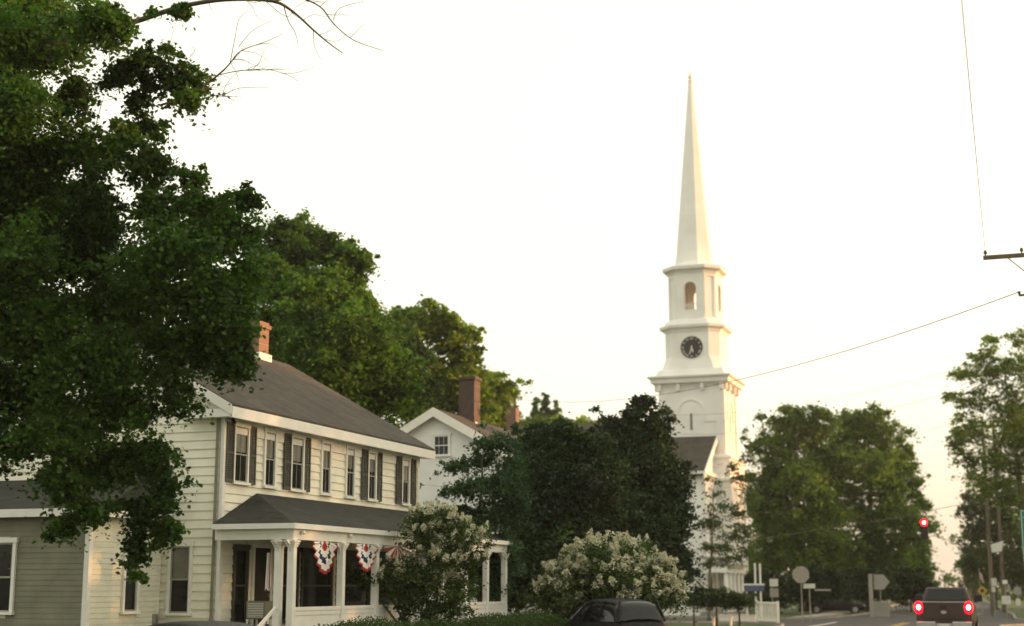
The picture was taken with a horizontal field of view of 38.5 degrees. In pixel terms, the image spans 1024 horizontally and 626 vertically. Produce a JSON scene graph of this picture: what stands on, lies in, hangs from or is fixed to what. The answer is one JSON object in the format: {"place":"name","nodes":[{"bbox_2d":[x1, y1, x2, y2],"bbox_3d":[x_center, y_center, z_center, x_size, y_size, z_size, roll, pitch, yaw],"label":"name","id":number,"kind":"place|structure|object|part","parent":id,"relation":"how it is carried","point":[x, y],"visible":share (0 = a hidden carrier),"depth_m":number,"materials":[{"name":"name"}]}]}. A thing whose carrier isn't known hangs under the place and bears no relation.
{"place":"outdoors","nodes":[
{"label":"outdoors","id":0,"kind":"place"},
{"bbox_2d":[0,315,434,625],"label":"clapboard house","id":1,"kind":"structure","parent":0,"point":[292,432],"depth_m":35.45,"materials":[{"name":"beige paint"}]},
{"bbox_2d":[163,541,194,615],"bbox_3d":[-7.521,6.001,33.167,0.700,1.650,0.110,-4,-11,19],"label":"window","id":2,"kind":"structure","parent":1,"relation":"in","point":[180,561],"depth_m":33.18,"materials":[{"name":"white paint"}]},
{"bbox_2d":[227,418,235,424],"bbox_3d":[-6.423,2.449,33.580,0.245,0.216,0.120,-4,-11,19],"label":"flood lamp","id":3,"kind":"object","parent":1,"relation":"attached to","point":[233,421],"visible":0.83,"depth_m":33.53,"materials":[{"name":"black metal"}]},
{"bbox_2d":[230,544,250,623],"bbox_3d":[-6.234,6.239,33.712,0.110,1.820,0.730,-4,-11,19],"label":"door","id":4,"kind":"structure","parent":1,"relation":"in","point":[241,552],"depth_m":33.75,"materials":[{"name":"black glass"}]},
{"bbox_2d":[231,421,251,485],"bbox_3d":[-6.288,3.267,34.111,0.110,1.450,0.781,-4,-11,19],"label":"window","id":5,"kind":"structure","parent":1,"relation":"in","point":[242,442],"depth_m":34.17,"materials":[{"name":"white paint"}]},
{"bbox_2d":[253,548,270,624],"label":"front door","id":6,"kind":"structure","parent":1,"relation":"in","point":[260,594],"depth_m":34.61,"materials":[{"name":"black wood"}]},
{"bbox_2d":[262,427,278,488],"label":"window","id":7,"kind":"structure","parent":1,"relation":"in","point":[269,474],"depth_m":35.41,"materials":[{"name":"white paint"}]},
{"bbox_2d":[273,547,300,622],"bbox_3d":[-5.489,6.626,35.783,0.110,1.820,1.260,-4,-11,19],"label":"window","id":8,"kind":"structure","parent":1,"relation":"in","point":[285,548],"depth_m":35.85,"materials":[{"name":"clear glass"}]},
{"bbox_2d":[288,432,306,492],"bbox_3d":[-5.363,3.747,36.681,0.110,1.450,0.782,-4,-11,19],"label":"window","id":9,"kind":"structure","parent":1,"relation":"in","point":[298,452],"depth_m":36.74,"materials":[{"name":"white paint"}]},
{"bbox_2d":[299,548,334,606],"bbox_3d":[-4.947,6.907,37.289,0.110,1.820,1.810,-4,-11,19],"label":"window","id":10,"kind":"structure","parent":1,"relation":"in","point":[316,588],"depth_m":37.17,"materials":[{"name":"black glass"}]},
{"bbox_2d":[319,439,333,495],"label":"window","id":11,"kind":"structure","parent":1,"relation":"in","point":[325,481],"depth_m":38.19,"materials":[{"name":"white paint"}]},
{"bbox_2d":[344,444,356,498],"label":"window","id":12,"kind":"structure","parent":1,"relation":"in","point":[350,461],"depth_m":39.53,"materials":[{"name":"white paint"}]},
{"bbox_2d":[335,550,370,605],"bbox_3d":[-4.229,7.279,39.281,0.110,1.820,2.110,-4,-11,19],"label":"window","id":13,"kind":"structure","parent":1,"relation":"in","point":[351,598],"depth_m":39.30,"materials":[{"name":"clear glass"}]},
{"bbox_2d":[366,448,377,501],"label":"window","id":14,"kind":"structure","parent":1,"relation":"in","point":[372,479],"depth_m":40.87,"materials":[{"name":"white paint"}]},
{"bbox_2d":[379,552,405,604],"bbox_3d":[-3.395,7.711,41.598,0.110,1.820,2.110,-4,-11,19],"label":"window","id":15,"kind":"structure","parent":1,"relation":"in","point":[381,554],"depth_m":41.22,"materials":[{"name":"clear glass"}]},
{"bbox_2d":[400,455,411,505],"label":"window","id":16,"kind":"structure","parent":1,"relation":"in","point":[406,469],"depth_m":43.01,"materials":[{"name":"white paint"}]},
{"bbox_2d":[400,376,568,622],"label":"gabled house","id":17,"kind":"structure","parent":0,"point":[445,435],"depth_m":56.94,"materials":[{"name":"white paint"}]},
{"bbox_2d":[431,432,451,456],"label":"window","id":18,"kind":"structure","parent":17,"relation":"in","point":[441,442],"depth_m":56.94,"materials":[{"name":"white paint"}]},
{"bbox_2d":[1,0,1023,586],"label":"sky","id":19,"kind":"structure","parent":0,"point":[514,166],"materials":[{"name":"white"}]},
{"bbox_2d":[520,70,749,615],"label":"church","id":20,"kind":"structure","parent":0,"point":[696,347],"depth_m":111.16,"materials":[{"name":"white paint"}]},
{"bbox_2d":[708,509,711,550],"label":"window","id":21,"kind":"structure","parent":20,"relation":"in","point":[709,509],"depth_m":105.57,"materials":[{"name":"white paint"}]},
{"bbox_2d":[664,600,890,624],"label":"sidewalk","id":22,"kind":"structure","parent":0,"point":[833,613],"depth_m":95.02,"materials":[{"name":"concrete"}]},
{"bbox_2d":[664,589,1023,625],"bbox_3d":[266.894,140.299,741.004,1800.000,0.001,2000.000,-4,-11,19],"label":"lawn ground","id":23,"kind":"structure","parent":0,"point":[1012,607],"depth_m":115.51,"materials":[{"name":"green plant"}]},
{"bbox_2d":[0,477,172,625],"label":"side wing","id":24,"kind":"structure","parent":23,"relation":"on","point":[54,584],"depth_m":31.33,"materials":[{"name":"white wood"}]},
{"bbox_2d":[0,537,18,614],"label":"window","id":25,"kind":"structure","parent":24,"relation":"in","point":[8,545],"depth_m":31.43,"materials":[{"name":"white paint"}]},
{"bbox_2d":[119,537,140,613],"bbox_3d":[-8.351,5.769,32.198,0.110,1.650,0.670,-4,-11,19],"label":"window","id":26,"kind":"structure","parent":24,"relation":"in","point":[129,604],"depth_m":32.10,"materials":[{"name":"white paint"}]},
{"bbox_2d":[152,614,158,624],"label":"gas meter","id":27,"kind":"object","parent":24,"relation":"attached to","point":[155,618],"visible":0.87,"depth_m":32.95,"materials":[{"name":"metal"}]},
{"bbox_2d":[0,0,382,586],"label":"maple tree","id":28,"kind":"object","parent":23,"relation":"on","point":[52,231],"visible":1,"depth_m":24.65,"materials":[{"name":"green plant"}]},
{"bbox_2d":[238,207,431,425],"bbox_3d":[-7.906,3.954,57.767,8.725,17.629,8.326,-4,-11,19],"label":"maple tree","id":29,"kind":"object","parent":23,"relation":"on","point":[328,330],"visible":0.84,"depth_m":57.65,"materials":[{"name":"green plant"}]},
{"bbox_2d":[211,493,512,625],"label":"front porch","id":30,"kind":"object","parent":23,"relation":"on","point":[280,522],"visible":0.64,"depth_m":34.17,"materials":[{"name":"white wood"}]},
{"bbox_2d":[246,601,272,625],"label":"bench","id":31,"kind":"object","parent":30,"relation":"on","point":[256,610],"visible":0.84,"depth_m":33.16,"materials":[{"name":"white wood"}]},
{"bbox_2d":[265,553,270,590],"bbox_3d":[-5.468,5.824,32.984,0.042,0.850,0.247,-4,-11,19],"label":"folded flag","id":32,"kind":"object","parent":30,"relation":"hanging from","point":[268,577],"visible":1,"depth_m":32.95,"materials":[{"name":"white fabric"}]},
{"bbox_2d":[312,541,337,573],"bbox_3d":[-4.252,5.567,33.388,0.110,0.744,1.270,-4,-11,19],"label":"bunting","id":33,"kind":"object","parent":30,"relation":"hanging from","point":[324,555],"visible":1,"depth_m":33.37},
{"bbox_2d":[354,544,377,570],"bbox_3d":[-3.511,5.910,35.447,0.106,0.664,1.300,-4,-11,19],"label":"bunting","id":34,"kind":"object","parent":30,"relation":"hanging from","point":[365,555],"visible":1,"depth_m":35.42},
{"bbox_2d":[383,546,412,561],"bbox_3d":[-2.895,6.157,37.203,0.068,0.504,1.750,-4,-11,19],"label":"bunting","id":35,"kind":"object","parent":30,"relation":"hanging from","point":[394,550],"visible":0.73,"depth_m":37.08},
{"bbox_2d":[349,306,447,426],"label":"oak tree","id":36,"kind":"object","parent":23,"relation":"on","point":[421,351],"visible":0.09,"depth_m":66.34,"materials":[{"name":"green plant"}]},
{"bbox_2d":[345,499,496,623],"bbox_3d":[-2.334,6.724,36.386,3.868,4.182,2.103,-4,-11,19],"label":"hydrangea tree","id":37,"kind":"object","parent":23,"relation":"on","point":[418,583],"visible":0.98,"depth_m":36.26,"materials":[{"name":"green plant"}]},
{"bbox_2d":[314,609,571,625],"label":"hedge","id":38,"kind":"object","parent":23,"relation":"on","point":[534,618],"visible":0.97,"depth_m":37.69,"materials":[{"name":"green plant"}]},
{"bbox_2d":[384,294,511,428],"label":"ash tree","id":39,"kind":"object","parent":23,"relation":"on","point":[436,324],"visible":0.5,"depth_m":78.27,"materials":[{"name":"green plant"}]},
{"bbox_2d":[420,421,554,619],"bbox_3d":[-0.741,6.940,45.762,4.128,7.345,4.130,-4,-11,19],"label":"dogwood tree","id":40,"kind":"object","parent":23,"relation":"on","point":[505,509],"visible":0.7,"depth_m":45.41,"materials":[{"name":"green plant"}]},
{"bbox_2d":[480,369,537,434],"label":"ash tree","id":41,"kind":"object","parent":23,"relation":"on","point":[508,392],"visible":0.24,"depth_m":89.81,"materials":[{"name":"green plant"}]},
{"bbox_2d":[528,396,542,418],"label":"pine tree","id":42,"kind":"object","parent":23,"relation":"on","point":[534,404],"visible":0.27,"depth_m":150.56,"materials":[{"name":"green plant"}]},
{"bbox_2d":[506,407,578,434],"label":"chimney","id":43,"kind":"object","parent":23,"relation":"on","point":[512,418],"depth_m":84.06,"materials":[{"name":"brick"}]},
{"bbox_2d":[536,392,554,419],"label":"pine tree","id":44,"kind":"object","parent":23,"relation":"on","point":[545,409],"visible":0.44,"depth_m":150.58,"materials":[{"name":"green plant"}]},
{"bbox_2d":[551,400,564,418],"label":"pine tree","id":45,"kind":"object","parent":23,"relation":"on","point":[556,410],"visible":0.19,"depth_m":150.48,"materials":[{"name":"green plant"}]},
{"bbox_2d":[475,411,641,614],"bbox_3d":[1.589,7.631,52.303,6.192,8.396,5.488,-4,-11,19],"label":"evergreen tree","id":46,"kind":"object","parent":23,"relation":"on","point":[578,491],"visible":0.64,"depth_m":51.43,"materials":[{"name":"green plant"}]},
{"bbox_2d":[519,413,600,425],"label":"linden tree","id":47,"kind":"object","parent":23,"relation":"on","point":[583,418],"visible":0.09,"depth_m":124.31,"materials":[{"name":"green plant"}]},
{"bbox_2d":[520,526,699,623],"bbox_3d":[3.174,8.723,45.041,5.837,4.356,4.672,-4,-11,19],"label":"hydrangea shrub","id":48,"kind":"object","parent":23,"relation":"on","point":[594,566],"visible":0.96,"depth_m":44.68,"materials":[{"name":"white plant"}]},
{"bbox_2d":[586,392,721,621],"bbox_3d":[5.320,8.552,60.916,6.732,10.616,6.526,-4,-11,19],"label":"evergreen tree","id":49,"kind":"object","parent":23,"relation":"on","point":[661,507],"visible":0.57,"depth_m":60.83,"materials":[{"name":"green plant"}]},
{"bbox_2d":[678,591,709,625],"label":"clipped tree","id":50,"kind":"object","parent":23,"relation":"on","point":[695,601],"visible":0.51,"depth_m":72.34,"materials":[{"name":"green plant"}]},
{"bbox_2d":[695,584,732,625],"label":"clipped tree","id":51,"kind":"object","parent":23,"relation":"on","point":[716,598],"visible":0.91,"depth_m":72.34,"materials":[{"name":"green plant"}]},
{"bbox_2d":[711,616,732,625],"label":"bench","id":52,"kind":"object","parent":23,"relation":"on","point":[714,617],"visible":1,"depth_m":76.30,"materials":[{"name":"white wood"}]},
{"bbox_2d":[692,449,769,620],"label":"young maple tree","id":53,"kind":"object","parent":23,"relation":"on","point":[712,523],"visible":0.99,"depth_m":85.13,"materials":[{"name":"green plant"}]},
{"bbox_2d":[721,589,759,625],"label":"clipped tree","id":54,"kind":"object","parent":23,"relation":"on","point":[739,602],"visible":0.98,"depth_m":72.34,"materials":[{"name":"green plant"}]},
{"bbox_2d":[744,563,764,616],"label":"notice board","id":55,"kind":"object","parent":23,"relation":"on","point":[755,587],"visible":0.69,"depth_m":93.34,"materials":[{"name":"white paint"}]},
{"bbox_2d":[743,567,800,613],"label":"shrub","id":56,"kind":"object","parent":23,"relation":"on","point":[783,584],"visible":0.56,"depth_m":109.29,"materials":[{"name":"green plant"}]},
{"bbox_2d":[739,397,889,611],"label":"maple tree","id":57,"kind":"object","parent":23,"relation":"on","point":[796,479],"visible":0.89,"depth_m":120.00,"materials":[{"name":"green plant"}]},
{"bbox_2d":[784,557,863,612],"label":"shrub","id":58,"kind":"object","parent":23,"relation":"on","point":[821,577],"visible":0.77,"depth_m":109.39,"materials":[{"name":"green plant"}]},
{"bbox_2d":[804,596,865,613],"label":"parked sedan","id":59,"kind":"object","parent":23,"relation":"on","point":[840,603],"visible":0.76,"depth_m":109.09,"materials":[{"name":"black paint"}]},
{"bbox_2d":[840,563,901,611],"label":"shrub","id":60,"kind":"object","parent":23,"relation":"on","point":[860,580],"visible":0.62,"depth_m":113.39,"materials":[{"name":"green plant"}]},
{"bbox_2d":[800,400,956,610],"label":"maple tree","id":61,"kind":"object","parent":23,"relation":"on","point":[897,470],"visible":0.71,"depth_m":123.72,"materials":[{"name":"green plant"}]},
{"bbox_2d":[748,528,1023,600],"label":"wood","id":62,"kind":"object","parent":23,"relation":"on","point":[947,577],"visible":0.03,"depth_m":232.83,"materials":[{"name":"green plant"}]},
{"bbox_2d":[887,565,937,611],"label":"shrub","id":63,"kind":"object","parent":23,"relation":"on","point":[911,586],"visible":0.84,"depth_m":119.31,"materials":[{"name":"green plant"}]},
{"bbox_2d":[926,560,944,586],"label":"oak tree","id":64,"kind":"object","parent":23,"relation":"on","point":[937,570],"visible":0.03,"depth_m":187.15,"materials":[{"name":"green plant"}]},
{"bbox_2d":[951,543,998,602],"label":"locust tree","id":65,"kind":"object","parent":23,"relation":"on","point":[969,585],"visible":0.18,"depth_m":186.45,"materials":[{"name":"green plant"}]},
{"bbox_2d":[937,478,1023,608],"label":"locust tree","id":66,"kind":"object","parent":23,"relation":"on","point":[1013,558],"visible":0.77,"depth_m":132.69,"materials":[{"name":"green plant"}]},
{"bbox_2d":[940,325,1023,536],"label":"locust tree","id":67,"kind":"object","parent":23,"relation":"on","point":[998,461],"visible":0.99,"depth_m":103.96,"materials":[{"name":"green plant"}]},
{"bbox_2d":[977,417,993,613],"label":"utility pole","id":68,"kind":"object","parent":23,"relation":"on","point":[988,524],"visible":0.46,"depth_m":110.65,"materials":[{"name":"brown wood"}]},
{"bbox_2d":[992,417,1005,611],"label":"utility pole","id":69,"kind":"object","parent":23,"relation":"on","point":[1001,558],"visible":0.43,"depth_m":116.29,"materials":[{"name":"brown wood"}]},
{"bbox_2d":[983,248,1023,295],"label":"utility pole","id":70,"kind":"object","parent":23,"relation":"on","point":[1004,256],"visible":1,"depth_m":44.73,"materials":[{"name":"brown wood"}]},
{"bbox_2d":[522,292,1017,401],"bbox_3d":[7.839,2.637,71.734,0.025,3.748,56.133,3,-11,-16],"label":"power line","id":71,"kind":"object","parent":70,"relation":"attached to","point":[819,358],"visible":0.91,"depth_m":55.99,"materials":[{"name":"black metal"}]},
{"bbox_2d":[961,0,984,245],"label":"power line","id":72,"kind":"object","parent":70,"relation":"attached to","point":[971,109],"visible":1,"depth_m":25.24,"materials":[{"name":"black metal"}]},
{"bbox_2d":[1014,585,1020,615],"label":"road sign","id":73,"kind":"object","parent":23,"relation":"on","point":[1017,590],"visible":1,"depth_m":102.07,"materials":[{"name":"metal"}]},
{"bbox_2d":[1020,510,1023,555],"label":"green sign","id":74,"kind":"object","parent":23,"relation":"on","point":[1022,521],"visible":1,"depth_m":59.48,"materials":[{"name":"metal"}]},
{"bbox_2d":[666,599,1023,625],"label":"road","id":75,"kind":"structure","parent":0,"point":[998,618],"depth_m":88.02,"materials":[{"name":"grey asphalt"}]},
{"bbox_2d":[150,621,269,625],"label":"parked sedan","id":76,"kind":"object","parent":75,"relation":"on","point":[202,623],"visible":1,"depth_m":21.87,"materials":[{"name":"black paint"}]},
{"bbox_2d":[557,598,667,625],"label":"parked suv","id":77,"kind":"object","parent":75,"relation":"on","point":[616,612],"visible":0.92,"depth_m":41.71,"materials":[{"name":"black paint"}]},
{"bbox_2d":[718,614,755,621],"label":"wall","id":78,"kind":"structure","parent":75,"relation":"on","point":[748,617],"depth_m":81.48,"materials":[{"name":"white paint"}]},
{"bbox_2d":[755,601,779,622],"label":"fence","id":79,"kind":"object","parent":75,"relation":"on","point":[775,607],"visible":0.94,"depth_m":79.22,"materials":[{"name":"white paint"}]},
{"bbox_2d":[769,579,778,618],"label":"notice sign","id":80,"kind":"object","parent":75,"relation":"on","point":[774,592],"visible":0.83,"depth_m":84.42,"materials":[{"name":"metal"}]},
{"bbox_2d":[792,566,808,622],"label":"stop sign","id":81,"kind":"object","parent":75,"relation":"on","point":[800,574],"visible":1,"depth_m":82.62,"materials":[{"name":"metal"}]},
{"bbox_2d":[803,583,830,622],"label":"street sign","id":82,"kind":"object","parent":75,"relation":"on","point":[809,585],"visible":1,"depth_m":82.43,"materials":[{"name":"metal"}]},
{"bbox_2d":[662,600,1023,625],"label":"kerb","id":83,"kind":"structure","parent":75,"relation":"on","point":[841,616],"depth_m":91.27,"materials":[{"name":"concrete"}]},
{"bbox_2d":[868,574,889,616],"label":"arrow sign","id":84,"kind":"object","parent":75,"relation":"on","point":[880,608],"visible":0.87,"depth_m":98.06,"materials":[{"name":"metal"}]},
{"bbox_2d":[914,587,982,625],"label":"pickup truck","id":85,"kind":"object","parent":75,"relation":"on","point":[944,606],"visible":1,"depth_m":52.60,"materials":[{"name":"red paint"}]},
{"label":"rear window","id":86,"kind":"part","parent":85,"relation":"part of","materials":[{"name":"black glass"}]},
{"bbox_2d":[979,572,983,613],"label":"flag pole","id":87,"kind":"object","parent":75,"relation":"on","point":[981,577],"visible":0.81,"depth_m":110.16,"materials":[{"name":"metal"}]},
{"bbox_2d":[977,586,986,614],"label":"warning sign","id":88,"kind":"object","parent":75,"relation":"on","point":[982,590],"visible":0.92,"depth_m":106.04,"materials":[{"name":"metal"}]},
{"bbox_2d":[989,578,996,613],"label":"road sign","id":89,"kind":"object","parent":75,"relation":"on","point":[993,582],"visible":0.91,"depth_m":106.12,"materials":[{"name":"metal"}]},
{"bbox_2d":[987,533,1002,616],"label":"banner pole","id":90,"kind":"object","parent":75,"relation":"on","point":[997,547],"visible":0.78,"depth_m":98.56,"materials":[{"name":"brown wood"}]},
{"bbox_2d":[1001,580,1010,615],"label":"road sign","id":91,"kind":"object","parent":75,"relation":"on","point":[1006,600],"visible":1,"depth_m":100.10,"materials":[{"name":"metal"}]},
{"bbox_2d":[669,369,1022,433],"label":"power line","id":92,"kind":"object","parent":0,"point":[882,410],"visible":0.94,"depth_m":72.89,"materials":[{"name":"black metal"}]},
{"bbox_2d":[697,400,1020,467],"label":"power line","id":93,"kind":"object","parent":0,"point":[870,445],"visible":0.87,"depth_m":73.97,"materials":[{"name":"black metal"}]},
{"bbox_2d":[697,349,1021,414],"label":"power line","id":94,"kind":"object","parent":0,"point":[867,391],"visible":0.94,"depth_m":73.85,"materials":[{"name":"black metal"}]},
{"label":"signal pole","id":95,"kind":"object","parent":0,"visible":0},
{"bbox_2d":[693,490,1023,540],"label":"span wire","id":96,"kind":"object","parent":95,"relation":"attached to","point":[856,523],"visible":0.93,"depth_m":82.58,"materials":[{"name":"black metal"}]},
{"bbox_2d":[920,512,928,539],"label":"traffic light","id":97,"kind":"object","parent":96,"relation":"hanging from","point":[924,529],"visible":1,"depth_m":84.13,"materials":[{"name":"black paint"}]}
]}

